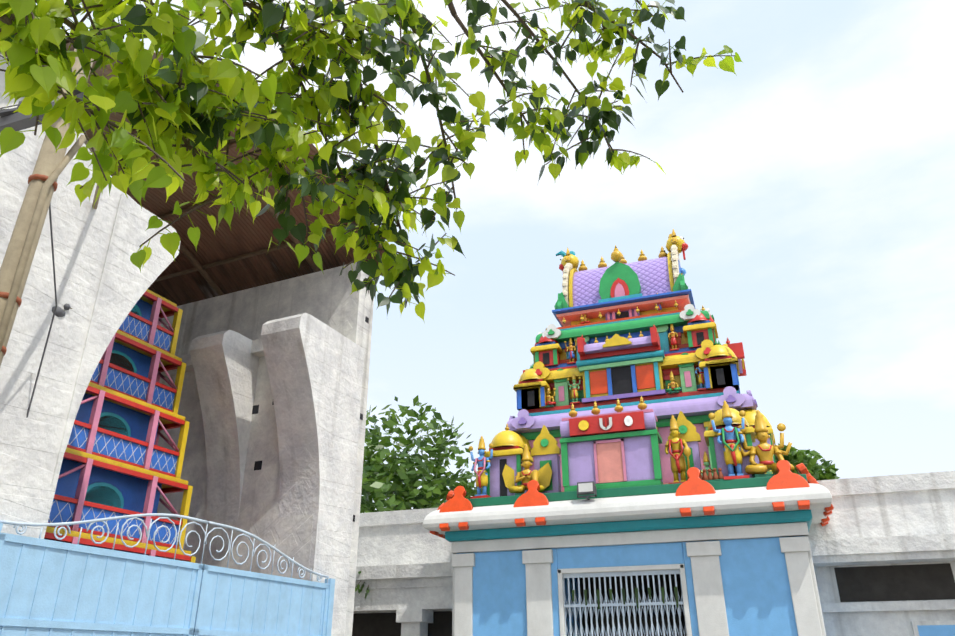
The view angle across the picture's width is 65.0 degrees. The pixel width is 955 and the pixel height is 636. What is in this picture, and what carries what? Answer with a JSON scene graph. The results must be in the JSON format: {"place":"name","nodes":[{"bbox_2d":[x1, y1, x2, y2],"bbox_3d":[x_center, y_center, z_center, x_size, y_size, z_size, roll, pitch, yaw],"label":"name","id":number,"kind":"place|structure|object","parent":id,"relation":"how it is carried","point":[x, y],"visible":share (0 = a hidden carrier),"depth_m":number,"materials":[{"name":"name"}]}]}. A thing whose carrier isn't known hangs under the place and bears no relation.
{"place":"outdoors","nodes":[
{"label":"outdoors","id":0,"kind":"place"},
{"bbox_2d":[36,0,954,509],"label":"sky","id":1,"kind":"structure","parent":0,"point":[809,188],"materials":[{"name":"white"}]},
{"bbox_3d":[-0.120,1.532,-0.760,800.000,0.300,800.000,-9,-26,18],"label":"ground","id":2,"kind":"structure","parent":0,"visible":0},
{"bbox_2d":[0,49,100,417],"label":"utility pole","id":3,"kind":"object","parent":2,"relation":"on","point":[51,164],"visible":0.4,"depth_m":5.70,"materials":[{"name":"wood"}]},
{"bbox_2d":[0,100,22,116],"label":"street light","id":4,"kind":"object","parent":3,"relation":"on","point":[6,112],"visible":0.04,"depth_m":6.36,"materials":[{"name":"metal"}]},
{"bbox_2d":[73,80,82,94],"bbox_3d":[-3.289,-1.917,6.190,0.119,0.205,0.431,5,-25,-10],"label":"pigeon","id":5,"kind":"object","parent":3,"relation":"on","point":[76,91],"visible":0.12,"depth_m":6.16,"materials":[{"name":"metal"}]},
{"bbox_2d":[44,289,195,562],"bbox_3d":[-5.603,2.247,10.019,3.140,7.514,2.800,-11,-27,22],"label":"chariot","id":6,"kind":"object","parent":2,"relation":"on","point":[117,460],"visible":0.35,"depth_m":10.04,"materials":[{"name":"paint"}]},
{"bbox_2d":[0,513,334,635],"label":"blue gates","id":7,"kind":"object","parent":2,"relation":"on","point":[51,588],"visible":1,"depth_m":7.44,"materials":[{"name":"metal"}]},
{"bbox_2d":[0,53,373,635],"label":"concrete building","id":8,"kind":"structure","parent":2,"relation":"on","point":[272,409],"depth_m":10.80,"materials":[{"name":"grey concrete"}]},
{"bbox_2d":[52,304,72,316],"bbox_3d":[-4.186,-0.087,7.297,0.431,0.205,0.119,14,-28,-28],"label":"insulator","id":9,"kind":"object","parent":8,"relation":"on","point":[60,312],"visible":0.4,"depth_m":7.33,"materials":[{"name":"ceramic"}]},
{"bbox_2d":[0,35,384,305],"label":"tin roof","id":10,"kind":"structure","parent":8,"relation":"on","point":[239,256],"depth_m":13.51,"materials":[{"name":"brown metal"}]},
{"bbox_2d":[0,0,741,322],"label":"peepal tree","id":11,"kind":"object","parent":2,"relation":"on","point":[167,106],"visible":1,"depth_m":4.02,"materials":[{"name":"green plant"}]},
{"bbox_2d":[360,395,482,512],"bbox_3d":[-0.830,6.068,18.755,6.204,7.991,5.797,9,-27,-19],"label":"tree","id":12,"kind":"object","parent":2,"relation":"on","point":[379,486],"visible":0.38,"depth_m":18.05,"materials":[{"name":"green plant"}]},
{"bbox_2d":[423,460,833,635],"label":"temple building","id":13,"kind":"structure","parent":2,"relation":"on","point":[737,553],"depth_m":11.21,"materials":[{"name":"blue paint"}]},
{"bbox_2d":[468,436,493,498],"bbox_3d":[0.070,2.498,12.580,0.476,1.084,0.230,-13,-28,25],"label":"vishnu statue","id":14,"kind":"object","parent":13,"relation":"on","point":[481,461],"visible":1,"depth_m":12.52,"materials":[{"name":"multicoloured paint"}]},
{"bbox_2d":[502,444,551,494],"bbox_3d":[0.791,2.505,12.380,0.830,0.902,0.403,-9,-26,18],"label":"garuda statue","id":15,"kind":"object","parent":13,"relation":"on","point":[542,476],"visible":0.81,"depth_m":12.36,"materials":[{"name":"yellow paint"}]},
{"bbox_2d":[577,481,596,499],"bbox_3d":[1.721,2.702,11.616,0.300,0.240,0.406,-9,-26,18],"label":"flood light","id":16,"kind":"object","parent":13,"relation":"on","point":[586,488],"visible":0.9,"depth_m":11.46,"materials":[{"name":"metal"}]},
{"bbox_2d":[563,569,686,635],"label":"gate grill","id":17,"kind":"structure","parent":13,"relation":"attached to","point":[599,599],"depth_m":11.05,"materials":[{"name":"metal"}]},
{"bbox_2d":[484,274,775,496],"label":"temple tower","id":18,"kind":"structure","parent":13,"relation":"on","point":[612,430],"depth_m":14.08,"materials":[{"name":"multicoloured paint"}]},
{"bbox_2d":[545,384,555,407],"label":"statue","id":19,"kind":"object","parent":18,"relation":"on","point":[549,403],"visible":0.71,"depth_m":14.77,"materials":[{"name":"yellow paint"}]},
{"bbox_2d":[564,338,576,363],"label":"statue","id":20,"kind":"object","parent":18,"relation":"on","point":[571,353],"visible":0.96,"depth_m":15.31,"materials":[{"name":"multicoloured paint"}]},
{"bbox_2d":[567,373,580,404],"bbox_3d":[1.899,1.376,14.661,0.284,0.648,0.138,-9,-26,18],"label":"statue","id":21,"kind":"object","parent":18,"relation":"on","point":[574,385],"visible":1,"depth_m":14.63,"materials":[{"name":"multicoloured paint"}]},
{"bbox_2d":[580,314,589,323],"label":"statue","id":22,"kind":"object","parent":18,"relation":"on","point":[585,319],"visible":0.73,"depth_m":15.99,"materials":[{"name":"paint"}]},
{"bbox_2d":[555,229,687,306],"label":"tower roof","id":23,"kind":"structure","parent":18,"relation":"on","point":[620,278],"depth_m":16.32,"materials":[{"name":"purple paint"}]},
{"bbox_2d":[655,293,661,312],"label":"statue","id":24,"kind":"object","parent":18,"relation":"on","point":[659,308],"visible":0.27,"depth_m":15.52,"materials":[{"name":"multicoloured paint"}]},
{"bbox_2d":[665,371,680,393],"bbox_3d":[3.645,1.192,14.024,0.286,0.443,0.177,-9,-26,18],"label":"statue","id":25,"kind":"object","parent":18,"relation":"on","point":[672,389],"visible":1,"depth_m":13.98,"materials":[{"name":"yellow paint"}]},
{"bbox_2d":[668,324,678,350],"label":"statue","id":26,"kind":"object","parent":18,"relation":"on","point":[673,339],"visible":0.92,"depth_m":14.67,"materials":[{"name":"paint"}]},
{"bbox_2d":[665,415,690,483],"bbox_3d":[3.119,2.046,11.677,0.402,1.140,0.279,-9,-26,18],"label":"dwarapalaka statue","id":27,"kind":"object","parent":18,"relation":"on","point":[675,444],"visible":0.98,"depth_m":11.60,"materials":[{"name":"yellow paint"}]},
{"bbox_2d":[695,360,709,390],"bbox_3d":[4.178,1.004,13.973,0.234,0.741,0.157,-9,-26,18],"label":"statue","id":28,"kind":"object","parent":18,"relation":"on","point":[701,378],"visible":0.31,"depth_m":13.88,"materials":[{"name":"multicoloured paint"}]},
{"bbox_2d":[701,452,712,475],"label":"statue","id":29,"kind":"object","parent":18,"relation":"on","point":[706,461],"visible":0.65,"depth_m":11.48,"materials":[{"name":"multicoloured paint"}]},
{"bbox_2d":[687,468,723,480],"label":"sage statues","id":30,"kind":"object","parent":13,"relation":"on","point":[714,477],"visible":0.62,"depth_m":11.19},
{"bbox_2d":[709,401,749,479],"bbox_3d":[3.845,1.846,11.380,0.548,1.251,0.282,-9,-26,18],"label":"vishnu statue","id":31,"kind":"object","parent":13,"relation":"on","point":[728,434],"visible":1,"depth_m":11.31,"materials":[{"name":"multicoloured paint"}]},
{"bbox_2d":[738,410,794,477],"bbox_3d":[4.311,1.880,11.264,0.811,1.092,0.436,-3,-25,7],"label":"seated statue","id":32,"kind":"object","parent":13,"relation":"on","point":[764,451],"visible":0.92,"depth_m":11.21,"materials":[{"name":"gold paint"}]},
{"bbox_2d":[352,471,954,635],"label":"building","id":33,"kind":"structure","parent":2,"relation":"on","point":[882,548],"depth_m":11.35,"materials":[{"name":"paint"}]},
{"bbox_2d":[355,571,368,598],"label":"leaves","id":34,"kind":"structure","parent":33,"relation":"attached to","point":[361,588],"depth_m":13.05,"materials":[{"name":"green plant"}]},
{"bbox_2d":[774,443,839,480],"bbox_3d":[7.982,6.469,18.388,3.206,6.957,3.457,11,-27,-22],"label":"tree","id":35,"kind":"object","parent":2,"relation":"on","point":[794,457],"visible":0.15,"depth_m":18.25,"materials":[{"name":"green plant"}]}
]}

